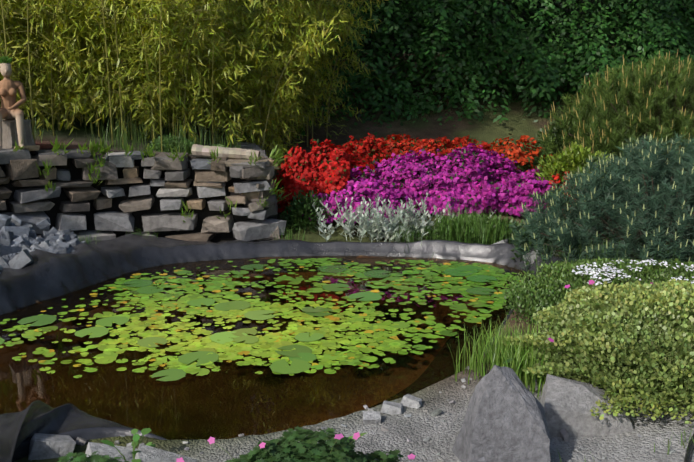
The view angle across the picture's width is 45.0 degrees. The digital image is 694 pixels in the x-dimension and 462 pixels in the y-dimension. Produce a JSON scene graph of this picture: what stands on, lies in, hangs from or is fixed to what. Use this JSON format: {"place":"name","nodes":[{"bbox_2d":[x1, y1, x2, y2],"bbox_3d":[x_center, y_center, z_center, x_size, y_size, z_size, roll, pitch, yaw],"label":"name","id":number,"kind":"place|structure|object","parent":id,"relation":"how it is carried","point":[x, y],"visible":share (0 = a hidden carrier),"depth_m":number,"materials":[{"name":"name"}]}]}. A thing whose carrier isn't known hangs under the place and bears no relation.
{"place":"outdoors","nodes":[
{"label":"outdoors","id":0,"kind":"place"},
{"bbox_2d":[0,256,530,439],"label":"pond water","id":1,"kind":"structure","parent":0,"point":[230,400],"depth_m":4.68,"materials":[{"name":"brown liquid"}]},
{"bbox_2d":[0,257,523,380],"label":"lily pads","id":2,"kind":"object","parent":1,"relation":"on","point":[301,356],"visible":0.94,"depth_m":5.49,"materials":[{"name":"green plant"}]},
{"bbox_2d":[0,46,693,461],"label":"ground","id":3,"kind":"structure","parent":0,"point":[416,428],"depth_m":4.04,"materials":[{"name":"grey gravel"}]},
{"bbox_2d":[2,119,35,148],"bbox_3d":[-2.852,-0.828,7.120,0.380,0.227,0.371,-5,13,-21],"label":"statue stump","id":4,"kind":"object","parent":3,"relation":"on","point":[9,134],"visible":0.58,"depth_m":7.00,"materials":[{"name":"grey stone"}]},
{"bbox_2d":[0,62,26,149],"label":"seated statue","id":5,"kind":"object","parent":4,"relation":"on","point":[10,109],"visible":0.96,"depth_m":6.98,"materials":[{"name":"stone"}]},
{"bbox_2d":[0,55,11,62],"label":"statue head moss","id":6,"kind":"object","parent":5,"relation":"on","point":[3,59],"visible":1,"depth_m":6.95,"materials":[{"name":"green plant"}]},
{"bbox_2d":[0,214,85,273],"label":"rubble stones","id":7,"kind":"object","parent":3,"relation":"on","point":[19,239],"visible":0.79,"depth_m":6.48,"materials":[{"name":"grey stone"}]},
{"bbox_2d":[58,451,128,461],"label":"geranium","id":8,"kind":"object","parent":3,"relation":"on","point":[82,457],"visible":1,"depth_m":3.04,"materials":[{"name":"green plant"}]},
{"bbox_2d":[101,428,155,461],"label":"broadleaf","id":9,"kind":"object","parent":3,"relation":"on","point":[136,437],"depth_m":3.20,"materials":[{"name":"green plant"}]},
{"bbox_2d":[0,142,286,241],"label":"dry stone wall","id":10,"kind":"structure","parent":3,"relation":"on","point":[128,194],"depth_m":7.37,"materials":[{"name":"grey stone"}]},
{"bbox_2d":[12,137,290,222],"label":"wall weeds","id":11,"kind":"object","parent":10,"relation":"on","point":[102,150],"depth_m":7.21,"materials":[{"name":"green plant"}]},
{"bbox_2d":[191,144,258,159],"bbox_3d":[-1.092,-0.707,7.558,0.614,0.144,0.117,1,12,6],"label":"old log","id":12,"kind":"object","parent":10,"relation":"on","point":[197,150],"visible":0.85,"depth_m":7.52,"materials":[{"name":"brown wood"}]},
{"bbox_2d":[28,111,280,217],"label":"terrace grass","id":13,"kind":"structure","parent":3,"relation":"on","point":[126,140],"depth_m":7.78,"materials":[{"name":"green plant"}]},
{"bbox_2d":[148,133,193,153],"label":"shrub","id":14,"kind":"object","parent":3,"relation":"on","point":[168,140],"depth_m":7.78,"materials":[{"name":"green plant"}]},
{"bbox_2d":[0,0,384,170],"bbox_3d":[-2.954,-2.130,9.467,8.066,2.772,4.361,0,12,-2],"label":"bamboo leaves","id":15,"kind":"object","parent":3,"relation":"on","point":[250,43],"visible":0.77,"depth_m":8.17,"materials":[{"name":"green plant"}]},
{"bbox_2d":[79,225,307,243],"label":"wall foot grass","id":16,"kind":"structure","parent":3,"relation":"on","point":[289,236],"depth_m":7.43,"materials":[{"name":"green plant"}]},
{"bbox_2d":[0,234,563,461],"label":"pond liner","id":17,"kind":"object","parent":3,"relation":"on","point":[44,275],"visible":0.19,"depth_m":6.56,"materials":[{"name":"black rubber"}]},
{"bbox_2d":[176,426,415,461],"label":"geranium","id":18,"kind":"object","parent":3,"relation":"on","point":[288,447],"depth_m":2.96,"materials":[{"name":"green plant"}]},
{"bbox_2d":[277,190,335,232],"bbox_3d":[-0.390,-0.207,7.835,0.570,0.368,0.574,0,12,-2],"label":"shrub","id":19,"kind":"object","parent":3,"relation":"on","point":[296,209],"visible":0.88,"depth_m":7.74,"materials":[{"name":"green plant"}]},
{"bbox_2d":[273,139,378,212],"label":"red azalea flowers","id":20,"kind":"object","parent":3,"relation":"on","point":[292,185],"visible":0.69,"depth_m":8.01,"materials":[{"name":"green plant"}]},
{"bbox_2d":[28,239,633,461],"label":"boulders","id":21,"kind":"object","parent":3,"relation":"on","point":[509,417],"visible":0.88,"depth_m":3.23,"materials":[{"name":"grey stone"}]},
{"bbox_2d":[30,351,678,461],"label":"path pebbles","id":22,"kind":"object","parent":3,"relation":"on","point":[436,412],"visible":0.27,"depth_m":3.48,"materials":[{"name":"stone"}]},
{"bbox_2d":[18,0,693,137],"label":"hedge","id":23,"kind":"object","parent":3,"relation":"on","point":[537,60],"depth_m":11.21,"materials":[{"name":"green plant"}]},
{"bbox_2d":[348,433,365,443],"bbox_3d":[-0.025,0.854,3.180,0.211,0.169,0.244,0,12,-2],"label":"broadleaf","id":24,"kind":"object","parent":3,"relation":"on","point":[361,434],"visible":0.1,"depth_m":3.21,"materials":[{"name":"green plant"}]},
{"bbox_2d":[302,165,412,224],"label":"magenta azalea flowers","id":25,"kind":"object","parent":3,"relation":"on","point":[356,186],"visible":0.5,"depth_m":7.85,"materials":[{"name":"purple plant"}]},
{"bbox_2d":[50,0,684,52],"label":"hedge","id":26,"kind":"object","parent":3,"relation":"on","point":[524,19],"depth_m":13.83,"materials":[{"name":"green plant"}]},
{"bbox_2d":[342,133,396,163],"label":"azalea flowers","id":27,"kind":"object","parent":3,"relation":"on","point":[368,144],"depth_m":8.67,"materials":[{"name":"red plant"}]},
{"bbox_2d":[312,190,495,241],"bbox_3d":[0.499,-0.131,7.593,1.630,0.430,0.612,0,12,-2],"label":"lambs ear","id":28,"kind":"object","parent":3,"relation":"on","point":[375,233],"depth_m":7.51},
{"bbox_2d":[377,134,520,169],"bbox_3d":[0.808,-0.819,9.258,2.322,0.506,0.917,0,12,-2],"label":"azalea","id":29,"kind":"object","parent":3,"relation":"on","point":[424,143],"depth_m":9.09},
{"bbox_2d":[371,143,530,216],"bbox_3d":[0.971,-0.542,8.343,2.222,0.662,1.262,0,12,-2],"label":"magenta azalea","id":30,"kind":"object","parent":3,"relation":"on","point":[486,190],"depth_m":8.05,"materials":[{"name":"purple plant"}]},
{"bbox_2d":[419,203,526,244],"bbox_3d":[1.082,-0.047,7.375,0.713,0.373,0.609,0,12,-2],"label":"grass","id":31,"kind":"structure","parent":3,"relation":"on","point":[475,225],"depth_m":7.32,"materials":[{"name":"green plant"}]},
{"bbox_2d":[447,311,572,399],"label":"grass","id":32,"kind":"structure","parent":3,"relation":"on","point":[502,353],"depth_m":4.10,"materials":[{"name":"green plant"}]},
{"bbox_2d":[487,133,552,171],"bbox_3d":[1.815,-0.771,9.058,0.968,0.577,0.774,0,12,-2],"label":"orange azalea","id":33,"kind":"object","parent":3,"relation":"on","point":[517,151],"depth_m":8.93,"materials":[{"name":"orange plant"}]},
{"bbox_2d":[490,168,550,212],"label":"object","id":34,"kind":"object","parent":3,"relation":"on","point":[519,185],"depth_m":8.08,"materials":[{"name":"purple plant"}]},
{"bbox_2d":[483,168,560,215],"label":"magenta azalea flowers","id":35,"kind":"object","parent":3,"relation":"on","point":[518,197],"visible":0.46,"depth_m":8.05,"materials":[{"name":"purple plant"}]},
{"bbox_2d":[389,215,693,276],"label":"edge grass","id":36,"kind":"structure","parent":3,"relation":"on","point":[411,238],"depth_m":6.55,"materials":[{"name":"green plant"}]},
{"bbox_2d":[502,276,602,325],"bbox_3d":[1.438,0.419,4.984,1.015,0.132,1.219,0,12,-2],"label":"shrub","id":37,"kind":"object","parent":3,"relation":"on","point":[522,304],"visible":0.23,"depth_m":5.01,"materials":[{"name":"green plant"}]},
{"bbox_2d":[544,171,581,212],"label":"red flowers","id":38,"kind":"object","parent":3,"relation":"on","point":[556,177],"visible":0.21,"depth_m":8.01,"materials":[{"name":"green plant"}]},
{"bbox_2d":[510,217,619,264],"bbox_3d":[1.805,0.044,6.915,0.935,0.390,0.907,0,12,-2],"label":"shrub","id":39,"kind":"object","parent":3,"relation":"on","point":[524,244],"visible":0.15,"depth_m":6.82,"materials":[{"name":"green plant"}]},
{"bbox_2d":[550,171,579,205],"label":"red azalea leaves","id":40,"kind":"object","parent":3,"relation":"on","point":[561,183],"visible":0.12,"depth_m":8.08,"materials":[{"name":"green plant"}]},
{"bbox_2d":[529,115,612,161],"bbox_3d":[2.618,-1.036,9.531,1.117,0.588,0.980,0,12,-2],"label":"dark shrub","id":41,"kind":"object","parent":3,"relation":"on","point":[560,143],"visible":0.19,"depth_m":9.45,"materials":[{"name":"green plant"}]},
{"bbox_2d":[535,141,614,203],"bbox_3d":[2.276,-0.551,8.287,0.980,0.689,0.869,0,12,-2],"label":"yellow shrub","id":42,"kind":"object","parent":3,"relation":"on","point":[571,159],"visible":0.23,"depth_m":8.15,"materials":[{"name":"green plant"}]},
{"bbox_2d":[503,280,652,363],"bbox_3d":[1.583,0.479,4.059,1.726,0.476,1.356,0,12,-2],"label":"geranium mound","id":43,"kind":"object","parent":3,"relation":"on","point":[568,286],"depth_m":4.02,"materials":[{"name":"plant"}]},
{"bbox_2d":[500,278,693,423],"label":"shrub","id":44,"kind":"object","parent":3,"relation":"on","point":[637,340],"visible":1,"depth_m":3.81,"materials":[{"name":"green plant"}]},
{"bbox_2d":[506,256,693,309],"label":"groundcover","id":45,"kind":"object","parent":3,"relation":"on","point":[663,272],"visible":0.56,"depth_m":5.45,"materials":[{"name":"green plant"}]},
{"bbox_2d":[572,259,693,284],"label":"white flowers","id":46,"kind":"object","parent":45,"relation":"on","point":[613,271],"visible":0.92,"depth_m":5.34,"materials":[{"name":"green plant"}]},
{"bbox_2d":[508,131,693,274],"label":"blue pine","id":47,"kind":"object","parent":3,"relation":"on","point":[661,175],"depth_m":6.35,"materials":[{"name":"plant"}]},
{"bbox_2d":[536,50,693,168],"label":"yellow pine","id":48,"kind":"object","parent":3,"relation":"on","point":[638,101],"depth_m":8.91,"materials":[{"name":"plant"}]},
{"bbox_2d":[556,426,693,461],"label":"grass","id":49,"kind":"object","parent":3,"relation":"on","point":[692,439],"depth_m":3.29,"materials":[{"name":"green plant"}]},
{"bbox_2d":[684,434,693,461],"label":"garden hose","id":50,"kind":"object","parent":3,"relation":"on","point":[688,453],"visible":0.98,"depth_m":3.23,"materials":[{"name":"rubber"}]}
]}

